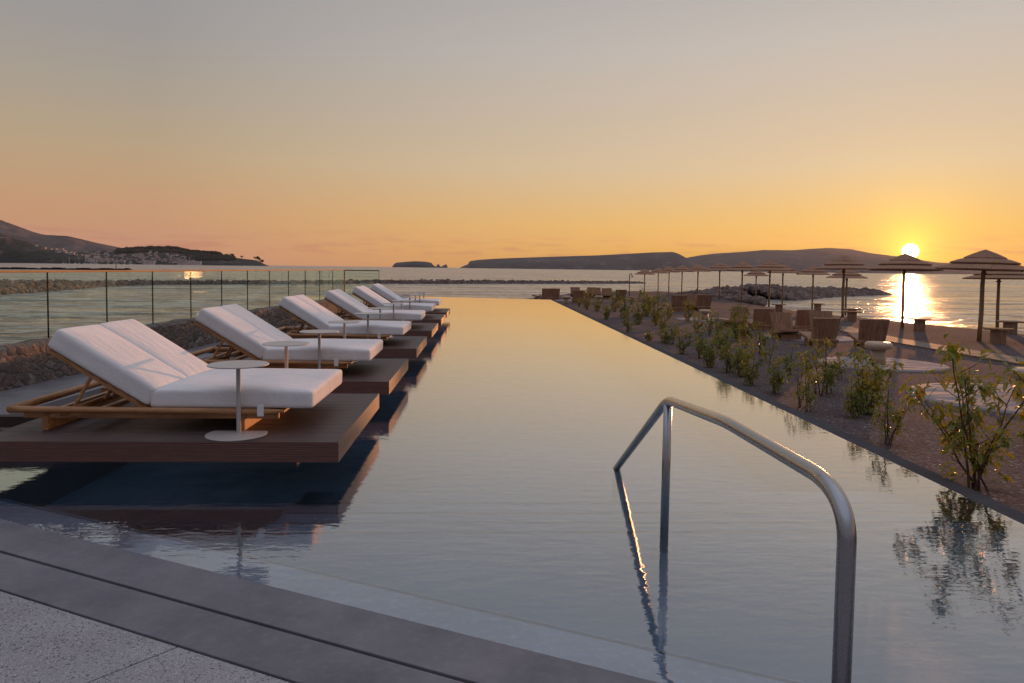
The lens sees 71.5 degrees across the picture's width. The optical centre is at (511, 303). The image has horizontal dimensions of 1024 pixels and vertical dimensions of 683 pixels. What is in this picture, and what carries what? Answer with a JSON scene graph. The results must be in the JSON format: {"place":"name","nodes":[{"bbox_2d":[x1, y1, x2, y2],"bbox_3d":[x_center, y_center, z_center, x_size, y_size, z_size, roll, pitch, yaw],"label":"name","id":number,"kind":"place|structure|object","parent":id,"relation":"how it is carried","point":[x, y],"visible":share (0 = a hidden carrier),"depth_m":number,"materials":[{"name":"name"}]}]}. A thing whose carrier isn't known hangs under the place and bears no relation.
{"place":"outdoors","nodes":[
{"label":"outdoors","id":0,"kind":"place"},
{"bbox_2d":[0,220,119,252],"bbox_3d":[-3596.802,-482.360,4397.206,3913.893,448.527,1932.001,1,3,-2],"label":"hills","id":1,"kind":"structure","parent":0,"point":[72,244],"depth_m":4065.14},
{"bbox_2d":[0,234,132,263],"bbox_3d":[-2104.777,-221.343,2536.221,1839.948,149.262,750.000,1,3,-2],"label":"headland","id":2,"kind":"structure","parent":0,"point":[12,250],"depth_m":2236.86,"materials":[{"name":"stone"}]},
{"bbox_2d":[0,591,289,682],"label":"paved deck","id":3,"kind":"structure","parent":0,"point":[40,643],"depth_m":2.90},
{"bbox_2d":[0,324,307,413],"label":"poolside path","id":4,"kind":"structure","parent":0,"point":[17,395],"depth_m":8.45,"materials":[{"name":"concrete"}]},
{"bbox_2d":[0,299,343,391],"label":"stone wall","id":5,"kind":"structure","parent":4,"relation":"on","point":[28,362],"depth_m":9.24,"materials":[{"name":"stone"}]},
{"bbox_2d":[0,269,344,337],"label":"glass balustrade","id":6,"kind":"object","parent":5,"relation":"on","point":[25,271],"visible":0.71,"depth_m":11.82,"materials":[{"name":"clear"}]},
{"bbox_2d":[0,393,378,462],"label":"timber platform","id":7,"kind":"structure","parent":4,"relation":"on","point":[330,427],"depth_m":5.34,"materials":[{"name":"wood"}]},
{"bbox_2d":[6,319,341,430],"bbox_3d":[-2.738,0.568,6.113,2.318,0.787,1.330,1,3,-2],"label":"daybed","id":8,"kind":"object","parent":7,"relation":"on","point":[141,366],"visible":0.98,"depth_m":5.57,"materials":[{"name":"fabric"}]},
{"bbox_2d":[205,360,268,441],"bbox_3d":[-2.108,0.733,5.460,0.451,0.538,0.500,1,3,-2],"label":"side table","id":9,"kind":"object","parent":7,"relation":"on","point":[238,434],"visible":1,"depth_m":5.45,"materials":[{"name":"metal"}]},
{"bbox_2d":[208,336,426,357],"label":"timber platform","id":10,"kind":"structure","parent":4,"relation":"on","point":[403,346],"depth_m":11.76,"materials":[{"name":"brown"}]},
{"bbox_2d":[277,295,410,339],"bbox_3d":[-2.952,0.262,12.210,2.318,0.787,1.330,1,3,-2],"label":"daybed","id":11,"kind":"object","parent":10,"relation":"on","point":[311,314],"visible":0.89,"depth_m":11.64,"materials":[{"name":"fabric"}]},
{"bbox_2d":[230,357,407,394],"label":"timber platform","id":12,"kind":"structure","parent":4,"relation":"on","point":[382,376],"depth_m":8.57,"materials":[{"name":"brown"}]},
{"bbox_2d":[262,341,309,367],"bbox_3d":[-2.208,0.657,6.967,0.451,0.538,0.500,-1,3,-25],"label":"side table","id":13,"kind":"object","parent":12,"relation":"on","point":[285,344],"visible":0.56,"depth_m":6.96,"materials":[{"name":"metal"}]},
{"bbox_2d":[191,304,382,368],"bbox_3d":[-2.855,0.427,8.918,2.318,0.787,1.330,1,3,-3],"label":"daybed","id":14,"kind":"object","parent":12,"relation":"on","point":[243,333],"visible":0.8,"depth_m":8.38,"materials":[{"name":"fabric"}]},
{"bbox_2d":[299,330,338,368],"bbox_3d":[-2.254,0.591,8.283,0.451,0.538,0.500,1,3,9],"label":"side table","id":15,"kind":"object","parent":12,"relation":"on","point":[319,332],"visible":0.48,"depth_m":8.29,"materials":[{"name":"metal"}]},
{"bbox_2d":[328,320,360,362],"bbox_3d":[-2.301,0.516,9.781,0.451,0.538,0.500,0,3,-19],"label":"side table","id":16,"kind":"object","parent":12,"relation":"on","point":[343,322],"visible":0.56,"depth_m":9.78,"materials":[{"name":"metal"}]},
{"bbox_2d":[282,323,437,337],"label":"timber platform","id":17,"kind":"structure","parent":4,"relation":"on","point":[428,330],"depth_m":14.88,"materials":[{"name":"brown"}]},
{"bbox_2d":[324,289,424,320],"bbox_3d":[-3.085,0.099,15.476,2.318,0.787,1.330,1,3,-3],"label":"daybed","id":18,"kind":"object","parent":17,"relation":"on","point":[341,300],"visible":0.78,"depth_m":14.92,"materials":[{"name":"fabric"}]},
{"bbox_2d":[301,314,444,324],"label":"timber platform","id":19,"kind":"structure","parent":4,"relation":"on","point":[439,319],"depth_m":18.07,"materials":[{"name":"brown"}]},
{"bbox_2d":[340,286,435,317],"bbox_3d":[-3.207,-0.060,18.648,2.318,0.787,1.330,1,3,-2],"label":"daybed","id":20,"kind":"object","parent":19,"relation":"on","point":[368,296],"visible":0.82,"depth_m":18.08,"materials":[{"name":"fabric"}]},
{"bbox_2d":[337,308,449,317],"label":"timber platform","id":21,"kind":"structure","parent":4,"relation":"on","point":[446,311],"depth_m":21.04,"materials":[{"name":"brown"}]},
{"bbox_2d":[364,283,440,309],"bbox_3d":[-3.318,-0.201,21.444,2.318,0.787,1.330,1,3,-3],"label":"daybed","id":22,"kind":"object","parent":21,"relation":"on","point":[384,292],"visible":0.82,"depth_m":20.88,"materials":[{"name":"fabric"}]},
{"bbox_2d":[79,250,267,265],"bbox_3d":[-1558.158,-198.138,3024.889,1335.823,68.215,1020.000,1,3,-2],"label":"promontory","id":23,"kind":"structure","parent":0,"point":[237,262],"depth_m":2667.36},
{"bbox_2d":[115,245,236,260],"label":"pine wood","id":24,"kind":"object","parent":23,"relation":"on","point":[199,255],"visible":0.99,"depth_m":2811.97,"materials":[{"name":"green plant"}]},
{"bbox_2d":[66,470,743,509],"bbox_3d":[-2.285,1.258,19.264,13.000,1.040,38.097,1,3,-2],"label":"pool basin","id":25,"kind":"object","parent":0,"point":[262,504],"depth_m":8.13,"materials":[{"name":"tile"}]},
{"bbox_2d":[13,508,803,682],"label":"submerged ledge","id":26,"kind":"object","parent":25,"relation":"on","point":[628,660],"visible":0.25,"depth_m":3.42,"materials":[{"name":"stone"}]},
{"bbox_2d":[35,508,801,682],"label":"ledge nosing","id":27,"kind":"object","parent":26,"relation":"on","point":[544,624],"visible":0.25,"depth_m":3.43,"materials":[{"name":"grey"}]},
{"bbox_2d":[75,492,1023,682],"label":"pool steps","id":28,"kind":"structure","parent":25,"relation":"on","point":[761,602],"depth_m":3.98,"materials":[{"name":"stone"}]},
{"bbox_2d":[252,502,965,533],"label":"step nosings","id":29,"kind":"object","parent":28,"relation":"on","point":[379,532],"visible":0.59,"depth_m":4.94,"materials":[{"name":"grey"}]},
{"bbox_2d":[609,397,856,682],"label":"handrail","id":30,"kind":"object","parent":28,"relation":"on","point":[826,482],"visible":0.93,"depth_m":2.21,"materials":[{"name":"metal"}]},
{"bbox_2d":[548,299,1023,535],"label":"side coping","id":31,"kind":"object","parent":25,"relation":"on","point":[997,506],"visible":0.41,"depth_m":6.65,"materials":[{"name":"stone"}]},
{"bbox_2d":[392,261,447,267],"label":"island","id":32,"kind":"structure","parent":0,"point":[419,264],"depth_m":6015.50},
{"bbox_2d":[0,296,1023,569],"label":"pool water","id":33,"kind":"structure","parent":0,"point":[534,394],"depth_m":6.12,"materials":[{"name":"blue liquid"}]},
{"bbox_2d":[0,263,1023,344],"bbox_3d":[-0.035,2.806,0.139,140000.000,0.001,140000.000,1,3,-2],"label":"sea","id":34,"kind":"structure","parent":0,"point":[949,300],"depth_m":89.43,"materials":[{"name":"liquid"}]},
{"bbox_2d":[0,267,131,269],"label":"floating jetty","id":35,"kind":"object","parent":34,"relation":"on","point":[56,268],"visible":0.98,"depth_m":285.33,"materials":[{"name":"black"}]},
{"bbox_2d":[0,278,358,294],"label":"breakwater rocks","id":36,"kind":"object","parent":34,"relation":"in","point":[19,286],"visible":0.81,"depth_m":85.58,"materials":[{"name":"stone"}]},
{"bbox_2d":[353,278,643,283],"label":"breakwater rocks","id":37,"kind":"object","parent":34,"relation":"in","point":[436,281],"visible":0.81,"depth_m":127.91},
{"bbox_2d":[0,0,1023,267],"label":"sky","id":38,"kind":"structure","parent":0,"point":[364,133],"materials":[{"name":"orange"}]},
{"bbox_2d":[460,252,710,270],"bbox_3d":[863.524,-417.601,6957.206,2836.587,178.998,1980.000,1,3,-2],"label":"hills","id":39,"kind":"structure","parent":0,"point":[648,261],"depth_m":6135.91,"materials":[{"name":"stone"}]},
{"bbox_2d":[528,291,1023,512],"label":"beach","id":40,"kind":"structure","parent":0,"point":[918,444],"depth_m":12.20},
{"bbox_2d":[539,288,552,299],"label":"wooden beach chair","id":41,"kind":"object","parent":40,"relation":"on","point":[546,293],"visible":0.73,"depth_m":52.02,"materials":[{"name":"brown wood"}]},
{"bbox_2d":[570,290,584,302],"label":"wooden beach chair","id":42,"kind":"object","parent":40,"relation":"on","point":[576,295],"visible":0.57,"depth_m":46.26,"materials":[{"name":"brown wood"}]},
{"bbox_2d":[581,288,593,309],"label":"leafy shrub","id":43,"kind":"object","parent":40,"relation":"on","point":[587,304],"visible":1,"depth_m":36.75,"materials":[{"name":"green plant"}]},
{"bbox_2d":[617,295,633,317],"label":"leafy shrub","id":44,"kind":"object","parent":40,"relation":"on","point":[624,306],"visible":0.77,"depth_m":29.23,"materials":[{"name":"green plant"}]},
{"bbox_2d":[621,309,634,331],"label":"leafy shrub","id":45,"kind":"object","parent":40,"relation":"on","point":[628,323],"visible":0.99,"depth_m":21.78,"materials":[{"name":"green plant"}]},
{"bbox_2d":[630,300,647,324],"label":"leafy shrub","id":46,"kind":"object","parent":40,"relation":"on","point":[638,316],"visible":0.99,"depth_m":25.68,"materials":[{"name":"green plant"}]},
{"bbox_2d":[637,290,656,316],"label":"leafy shrub","id":47,"kind":"object","parent":40,"relation":"on","point":[646,297],"visible":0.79,"depth_m":31.20,"materials":[{"name":"green plant"}]},
{"bbox_2d":[648,293,667,325],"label":"leafy shrub","id":48,"kind":"object","parent":40,"relation":"on","point":[655,318],"visible":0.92,"depth_m":25.21,"materials":[{"name":"green plant"}]},
{"bbox_2d":[658,308,670,331],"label":"leafy shrub","id":49,"kind":"object","parent":40,"relation":"on","point":[663,325],"visible":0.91,"depth_m":21.77,"materials":[{"name":"green plant"}]},
{"bbox_2d":[661,320,679,343],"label":"leafy shrub","id":50,"kind":"object","parent":40,"relation":"on","point":[672,335],"visible":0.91,"depth_m":17.80,"materials":[{"name":"green plant"}]},
{"bbox_2d":[666,295,687,311],"bbox_3d":[8.322,0.016,36.114,0.825,0.956,0.959,0,3,-10],"label":"wooden beach chair","id":51,"kind":"object","parent":40,"relation":"on","point":[677,301],"visible":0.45,"depth_m":35.71,"materials":[{"name":"brown wood"}]},
{"bbox_2d":[674,327,693,353],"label":"leafy shrub","id":52,"kind":"object","parent":40,"relation":"on","point":[681,342],"visible":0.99,"depth_m":15.59,"materials":[{"name":"green plant"}]},
{"bbox_2d":[682,294,696,310],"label":"wooden beach chair","id":53,"kind":"object","parent":40,"relation":"on","point":[692,297],"visible":0.42,"depth_m":37.62,"materials":[{"name":"brown wood"}]},
{"bbox_2d":[691,310,705,332],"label":"leafy shrub","id":54,"kind":"object","parent":40,"relation":"on","point":[697,323],"visible":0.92,"depth_m":21.84,"materials":[{"name":"green plant"}]},
{"bbox_2d":[691,326,706,358],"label":"leafy shrub","id":55,"kind":"object","parent":40,"relation":"on","point":[701,343],"visible":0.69,"depth_m":14.76,"materials":[{"name":"green plant"}]},
{"bbox_2d":[686,264,711,293],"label":"thatched parasol","id":56,"kind":"object","parent":40,"relation":"on","point":[697,268],"visible":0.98,"depth_m":65.33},
{"bbox_2d":[696,294,712,310],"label":"wooden beach chair","id":57,"kind":"object","parent":40,"relation":"on","point":[703,301],"visible":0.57,"depth_m":37.39,"materials":[{"name":"brown wood"}]},
{"bbox_2d":[694,336,716,367],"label":"leafy shrub","id":58,"kind":"object","parent":40,"relation":"on","point":[708,360],"visible":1,"depth_m":13.25,"materials":[{"name":"green plant"}]},
{"bbox_2d":[706,262,734,299],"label":"thatched parasol","id":59,"kind":"object","parent":40,"relation":"on","point":[719,266],"visible":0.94,"depth_m":57.83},
{"bbox_2d":[712,320,733,351],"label":"leafy shrub","id":60,"kind":"object","parent":40,"relation":"on","point":[717,336],"visible":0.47,"depth_m":15.76,"materials":[{"name":"green plant"}]},
{"bbox_2d":[715,327,738,372],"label":"leafy shrub","id":61,"kind":"object","parent":40,"relation":"on","point":[728,358],"visible":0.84,"depth_m":12.54,"materials":[{"name":"green plant"}]},
{"bbox_2d":[715,306,746,328],"bbox_3d":[7.428,0.509,24.164,0.813,0.810,0.699,-1,3,-23],"label":"wooden beach chair","id":62,"kind":"object","parent":40,"relation":"on","point":[742,311],"visible":0.28,"depth_m":24.10,"materials":[{"name":"brown wood"}]},
{"bbox_2d":[698,290,766,305],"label":"scattered rocks","id":63,"kind":"object","parent":40,"relation":"on","point":[760,299],"visible":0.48,"depth_m":58.63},
{"bbox_2d":[722,336,750,376],"bbox_3d":[3.864,0.909,12.081,0.427,0.750,0.537,0,3,-11],"label":"leafy shrub","id":64,"kind":"object","parent":40,"relation":"on","point":[736,361],"visible":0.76,"depth_m":12.07,"materials":[{"name":"green plant"}]},
{"bbox_2d":[727,303,750,340],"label":"leafy shrub","id":65,"kind":"object","parent":40,"relation":"on","point":[733,328],"visible":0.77,"depth_m":19.09,"materials":[{"name":"green plant"}]},
{"bbox_2d":[726,261,758,302],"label":"thatched parasol","id":66,"kind":"object","parent":40,"relation":"on","point":[742,266],"visible":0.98,"depth_m":52.88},
{"bbox_2d":[737,313,757,343],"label":"leafy shrub","id":67,"kind":"object","parent":40,"relation":"on","point":[745,332],"visible":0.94,"depth_m":18.04,"materials":[{"name":"green plant"}]},
{"bbox_2d":[738,343,767,385],"bbox_3d":[3.716,0.960,11.078,0.405,0.704,0.456,-1,3,-35],"label":"leafy shrub","id":68,"kind":"object","parent":40,"relation":"on","point":[752,369],"visible":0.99,"depth_m":11.06,"materials":[{"name":"green plant"}]},
{"bbox_2d":[743,270,768,296],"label":"thatched parasol","id":69,"kind":"object","parent":40,"relation":"on","point":[756,273],"visible":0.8,"depth_m":67.09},
{"bbox_2d":[743,308,774,329],"bbox_3d":[8.186,0.538,23.600,0.699,0.810,0.813,0,3,-7],"label":"wooden beach chair","id":70,"kind":"object","parent":40,"relation":"on","point":[761,314],"visible":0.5,"depth_m":23.25,"materials":[{"name":"brown wood"}]},
{"bbox_2d":[751,321,776,353],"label":"leafy shrub","id":71,"kind":"object","parent":40,"relation":"on","point":[763,340],"visible":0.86,"depth_m":15.83,"materials":[{"name":"green plant"}]},
{"bbox_2d":[760,332,779,363],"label":"leafy shrub","id":72,"kind":"object","parent":40,"relation":"on","point":[766,349],"visible":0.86,"depth_m":13.94,"materials":[{"name":"green plant"}]},
{"bbox_2d":[750,260,789,306],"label":"thatched parasol","id":73,"kind":"object","parent":40,"relation":"on","point":[770,265],"visible":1,"depth_m":44.95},
{"bbox_2d":[763,356,785,393],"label":"leafy shrub","id":74,"kind":"object","parent":40,"relation":"on","point":[775,380],"visible":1,"depth_m":10.26,"materials":[{"name":"green plant"}]},
{"bbox_2d":[667,283,891,300],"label":"groyne rocks","id":75,"kind":"object","parent":40,"relation":"on","point":[794,293],"visible":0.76,"depth_m":75.07,"materials":[{"name":"stone"}]},
{"bbox_2d":[766,264,798,303],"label":"thatched parasol","id":76,"kind":"object","parent":40,"relation":"on","point":[789,268],"visible":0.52,"depth_m":53.87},
{"bbox_2d":[769,312,807,339],"bbox_3d":[7.734,0.671,19.906,0.699,0.810,0.813,0,3,-14],"label":"wooden beach chair","id":77,"kind":"object","parent":40,"relation":"on","point":[782,322],"visible":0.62,"depth_m":20.12,"materials":[{"name":"brown wood"}]},
{"bbox_2d":[778,343,800,374],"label":"leafy shrub","id":78,"kind":"object","parent":40,"relation":"on","point":[786,359],"visible":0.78,"depth_m":12.27,"materials":[{"name":"green plant"}]},
{"bbox_2d":[782,358,812,407],"bbox_3d":[3.716,1.041,9.220,0.416,0.690,0.278,-1,3,-34],"label":"leafy shrub","id":79,"kind":"object","parent":40,"relation":"on","point":[797,386],"visible":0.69,"depth_m":9.20,"materials":[{"name":"green plant"}]},
{"bbox_2d":[793,309,815,328],"bbox_3d":[9.259,0.572,23.029,0.699,0.810,0.813,0,3,-19],"label":"wooden beach chair","id":80,"kind":"object","parent":40,"relation":"on","point":[801,321],"visible":0.41,"depth_m":22.68,"materials":[{"name":"brown wood"}]},
{"bbox_2d":[764,334,853,341],"bbox_3d":[8.593,0.981,20.499,2.541,0.038,2.541,1,2,-2],"label":"round mat","id":81,"kind":"object","parent":40,"relation":"on","point":[843,339],"visible":0.1,"depth_m":19.91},
{"bbox_2d":[798,368,822,411],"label":"leafy shrub","id":82,"kind":"object","parent":40,"relation":"on","point":[810,399],"visible":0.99,"depth_m":8.87,"materials":[{"name":"green plant"}]},
{"bbox_2d":[797,266,830,308],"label":"thatched parasol","id":83,"kind":"object","parent":40,"relation":"on","point":[812,270],"visible":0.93,"depth_m":53.03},
{"bbox_2d":[798,318,840,346],"bbox_3d":[7.795,0.738,18.078,0.699,0.810,0.813,0,3,-5],"label":"wooden beach chair","id":84,"kind":"object","parent":40,"relation":"on","point":[823,328],"visible":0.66,"depth_m":17.74,"materials":[{"name":"brown wood"}]},
{"bbox_2d":[794,334,849,395],"bbox_3d":[4.400,0.913,10.178,0.633,0.913,0.600,1,3,0],"label":"leafy shrub","id":85,"kind":"object","parent":40,"relation":"on","point":[825,374],"visible":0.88,"depth_m":10.22,"materials":[{"name":"green plant"}]},
{"bbox_2d":[808,311,840,330],"bbox_3d":[9.370,0.639,21.321,0.699,0.810,0.813,1,3,4],"label":"wooden beach chair","id":86,"kind":"object","parent":40,"relation":"on","point":[820,314],"visible":0.23,"depth_m":21.62,"materials":[{"name":"brown wood"}]},
{"bbox_2d":[811,337,838,393],"bbox_3d":[4.594,0.921,10.381,0.413,0.863,0.345,0,3,-5],"label":"leafy shrub","id":87,"kind":"object","parent":40,"relation":"on","point":[832,382],"visible":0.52,"depth_m":10.38,"materials":[{"name":"green plant"}]},
{"bbox_2d":[815,255,870,316],"bbox_3d":[15.165,-0.659,32.551,2.406,3.092,2.398,1,3,29],"label":"thatched parasol","id":88,"kind":"object","parent":40,"relation":"on","point":[843,262],"visible":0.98,"depth_m":32.10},
{"bbox_2d":[826,270,866,315],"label":"thatched parasol","id":89,"kind":"object","parent":40,"relation":"on","point":[851,274],"visible":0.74,"depth_m":43.88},
{"bbox_2d":[842,311,861,321],"bbox_3d":[13.961,0.565,29.219,0.680,0.520,0.400,2,3,20],"label":"block table","id":90,"kind":"object","parent":40,"relation":"on","point":[852,316],"visible":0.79,"depth_m":29.07,"materials":[{"name":"brown wood"}]},
{"bbox_2d":[842,373,872,418],"bbox_3d":[4.123,1.126,8.511,0.393,0.567,0.301,0,3,-16],"label":"leafy shrub","id":91,"kind":"object","parent":40,"relation":"on","point":[854,402],"visible":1,"depth_m":8.52,"materials":[{"name":"green plant"}]},
{"bbox_2d":[848,319,889,348],"bbox_3d":[8.896,0.763,17.773,0.699,0.810,0.813,1,3,6],"label":"wooden beach chair","id":92,"kind":"object","parent":40,"relation":"on","point":[873,329],"visible":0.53,"depth_m":17.44,"materials":[{"name":"brown wood"}]},
{"bbox_2d":[846,342,903,415],"bbox_3d":[4.437,0.958,8.757,0.671,0.936,0.533,-2,4,-39],"label":"leafy shrub","id":93,"kind":"object","parent":40,"relation":"on","point":[869,384],"visible":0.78,"depth_m":8.73,"materials":[{"name":"green plant"}]},
{"bbox_2d":[818,357,949,371],"bbox_3d":[7.356,1.200,14.189,2.372,0.038,2.372,1,2,-2],"label":"round mat","id":94,"kind":"object","parent":40,"relation":"on","point":[915,366],"visible":0.55,"depth_m":13.90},
{"bbox_2d":[864,341,892,364],"bbox_3d":[7.248,1.002,14.076,0.510,0.487,0.510,1,3,-2],"label":"drum stool","id":95,"kind":"object","parent":94,"relation":"on","point":[878,350],"visible":0.86,"depth_m":13.95,"materials":[{"name":"white stone"}]},
{"bbox_2d":[868,381,923,445],"bbox_3d":[3.844,1.109,7.144,0.466,0.709,0.491,-1,3,-29],"label":"leafy shrub","id":96,"kind":"object","parent":40,"relation":"on","point":[898,419],"visible":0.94,"depth_m":7.11,"materials":[{"name":"green plant"}]},
{"bbox_2d":[867,254,942,327],"bbox_3d":[13.979,-0.332,25.408,2.396,2.906,2.418,2,2,13],"label":"thatched parasol","id":97,"kind":"object","parent":40,"relation":"on","point":[904,263],"visible":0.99,"depth_m":25.02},
{"bbox_2d":[908,318,931,331],"bbox_3d":[13.705,0.759,23.916,0.680,0.520,0.400,2,3,29],"label":"block table","id":98,"kind":"object","parent":40,"relation":"on","point":[919,324],"visible":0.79,"depth_m":23.79,"materials":[{"name":"brown wood"}]},
{"bbox_2d":[838,326,1023,365],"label":"boardwalk","id":99,"kind":"structure","parent":40,"relation":"on","point":[974,353],"depth_m":17.26,"materials":[{"name":"brown wood"}]},
{"bbox_2d":[899,333,1023,491],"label":"leafy shrub","id":100,"kind":"object","parent":40,"relation":"on","point":[982,460],"visible":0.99,"depth_m":5.60,"materials":[{"name":"green plant"}]},
{"bbox_2d":[906,383,1023,413],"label":"round mat","id":101,"kind":"object","parent":40,"relation":"on","point":[938,394],"visible":0.41,"depth_m":10.11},
{"bbox_2d":[935,250,1023,340],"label":"thatched parasol","id":102,"kind":"object","parent":40,"relation":"on","point":[983,261],"visible":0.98,"depth_m":19.62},
{"bbox_2d":[962,271,1023,327],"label":"thatched parasol","id":103,"kind":"object","parent":40,"relation":"on","point":[1002,275],"visible":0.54,"depth_m":26.90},
{"bbox_2d":[983,327,1014,343],"bbox_3d":[13.214,0.923,19.331,0.680,0.520,0.400,2,3,27],"label":"block table","id":104,"kind":"object","parent":40,"relation":"on","point":[998,335],"visible":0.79,"depth_m":19.21,"materials":[{"name":"brown wood"}]},
{"bbox_2d":[996,320,1023,333],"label":"block table","id":105,"kind":"object","parent":40,"relation":"on","point":[1010,324],"visible":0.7,"depth_m":22.95,"materials":[{"name":"brown wood"}]},
{"bbox_2d":[1005,367,1023,398],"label":"drum stool","id":106,"kind":"object","parent":40,"relation":"on","point":[1019,369],"visible":0.46,"depth_m":9.91,"materials":[{"name":"white stone"}]},
{"bbox_2d":[687,248,1023,273],"bbox_3d":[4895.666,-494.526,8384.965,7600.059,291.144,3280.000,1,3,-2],"label":"hills","id":107,"kind":"structure","parent":0,"point":[800,260],"depth_m":7325.64,"materials":[{"name":"stone"}]},
{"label":"deck bed","id":108,"kind":"structure","parent":0,"visible":0},
{"bbox_2d":[0,553,463,682],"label":"channel coping","id":109,"kind":"object","parent":108,"relation":"on","point":[283,656],"visible":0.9,"depth_m":3.10,"materials":[{"name":"stone"}]},
{"bbox_2d":[0,519,658,682],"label":"pool coping","id":110,"kind":"object","parent":108,"relation":"on","point":[464,658],"visible":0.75,"depth_m":3.24,"materials":[{"name":"stone"}]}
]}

